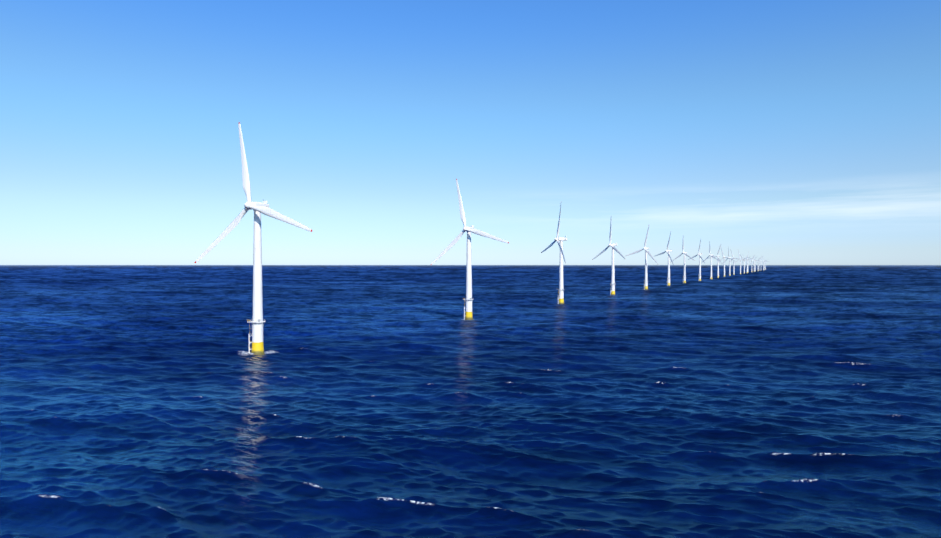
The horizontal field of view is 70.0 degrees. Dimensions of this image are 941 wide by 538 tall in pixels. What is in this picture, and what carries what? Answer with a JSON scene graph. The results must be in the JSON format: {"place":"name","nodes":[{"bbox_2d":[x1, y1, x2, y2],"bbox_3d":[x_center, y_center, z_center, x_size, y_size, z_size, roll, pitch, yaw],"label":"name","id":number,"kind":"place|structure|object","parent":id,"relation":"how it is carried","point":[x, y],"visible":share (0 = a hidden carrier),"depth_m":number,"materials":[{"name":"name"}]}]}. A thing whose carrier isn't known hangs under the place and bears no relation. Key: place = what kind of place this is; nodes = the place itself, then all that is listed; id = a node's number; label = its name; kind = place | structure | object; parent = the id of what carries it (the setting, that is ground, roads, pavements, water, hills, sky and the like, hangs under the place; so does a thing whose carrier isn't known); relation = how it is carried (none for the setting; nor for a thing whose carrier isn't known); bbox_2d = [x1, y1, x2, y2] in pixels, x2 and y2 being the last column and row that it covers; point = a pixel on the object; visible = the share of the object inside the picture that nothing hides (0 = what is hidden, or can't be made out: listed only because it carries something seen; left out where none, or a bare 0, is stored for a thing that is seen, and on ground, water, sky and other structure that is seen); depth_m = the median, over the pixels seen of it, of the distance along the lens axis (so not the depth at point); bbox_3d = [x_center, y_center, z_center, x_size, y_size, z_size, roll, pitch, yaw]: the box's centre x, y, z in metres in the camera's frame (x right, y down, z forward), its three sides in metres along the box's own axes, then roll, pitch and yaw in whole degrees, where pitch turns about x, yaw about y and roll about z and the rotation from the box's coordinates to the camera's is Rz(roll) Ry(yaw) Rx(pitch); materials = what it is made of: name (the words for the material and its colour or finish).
{"place":"outdoors","nodes":[
{"label":"outdoors","id":0,"kind":"place"},
{"bbox_2d":[0,265,940,537],"bbox_3d":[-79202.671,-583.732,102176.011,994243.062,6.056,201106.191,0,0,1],"label":"sea","id":1,"kind":"structure","parent":0,"point":[408,401],"depth_m":267.80,"materials":[{"name":"liquid"}]},
{"bbox_2d":[194,122,311,354],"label":"wind turbine","id":2,"kind":"object","parent":1,"relation":"in","point":[257,321],"visible":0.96,"depth_m":406.38,"materials":[{"name":"white paint"}]},
{"bbox_2d":[431,179,508,319],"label":"wind turbine","id":3,"kind":"object","parent":1,"relation":"on","point":[468,299],"visible":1,"depth_m":670.06,"materials":[{"name":"white paint"}]},
{"bbox_2d":[541,205,566,303],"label":"wind turbine","id":4,"kind":"object","parent":1,"relation":"on","point":[561,289],"visible":1,"depth_m":933.64,"materials":[{"name":"white paint"}]},
{"bbox_2d":[592,222,624,294],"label":"wind turbine","id":5,"kind":"object","parent":1,"relation":"on","point":[613,283],"visible":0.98,"depth_m":1204.21,"materials":[{"name":"white paint"}]},
{"bbox_2d":[626,226,657,289],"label":"wind turbine","id":6,"kind":"object","parent":1,"relation":"on","point":[645,248],"visible":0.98,"depth_m":1473.12,"materials":[{"name":"white paint"}]},
{"bbox_2d":[655,232,673,285],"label":"wind turbine","id":7,"kind":"object","parent":1,"relation":"on","point":[669,258],"visible":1,"depth_m":1736.23,"materials":[{"name":"white paint"}]},
{"bbox_2d":[671,240,694,282],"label":"wind turbine","id":8,"kind":"object","parent":1,"relation":"on","point":[684,276],"visible":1,"depth_m":1987.31,"materials":[{"name":"white paint"}]},
{"bbox_2d":[688,239,704,280],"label":"wind turbine","id":9,"kind":"object","parent":1,"relation":"on","point":[700,258],"visible":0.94,"depth_m":2255.96,"materials":[{"name":"white paint"}]},
{"bbox_2d":[701,241,718,278],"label":"wind turbine","id":10,"kind":"object","parent":1,"relation":"on","point":[711,261],"visible":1,"depth_m":2504.51,"materials":[{"name":"white paint"}]},
{"bbox_2d":[707,245,722,277],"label":"wind turbine","id":11,"kind":"object","parent":1,"relation":"on","point":[717,256],"visible":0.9,"depth_m":2771.78,"materials":[{"name":"white paint"}]},
{"bbox_2d":[717,248,730,276],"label":"wind turbine","id":12,"kind":"object","parent":1,"relation":"on","point":[724,257],"visible":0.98,"depth_m":3044.59,"materials":[{"name":"white paint"}]},
{"bbox_2d":[723,248,733,275],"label":"wind turbine","id":13,"kind":"object","parent":1,"relation":"on","point":[729,262],"visible":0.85,"depth_m":3299.44,"materials":[{"name":"white paint"}]},
{"bbox_2d":[730,249,740,274],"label":"wind turbine","id":14,"kind":"object","parent":1,"relation":"on","point":[733,264],"visible":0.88,"depth_m":3582.91,"materials":[{"name":"white paint"}]},
{"bbox_2d":[734,250,746,273],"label":"wind turbine","id":15,"kind":"object","parent":1,"relation":"on","point":[740,262],"visible":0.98,"depth_m":3823.91,"materials":[{"name":"white paint"}]},
{"bbox_2d":[0,0,940,264],"label":"sky","id":16,"kind":"structure","parent":0,"point":[783,132],"materials":[{"name":"blue"}]}
]}

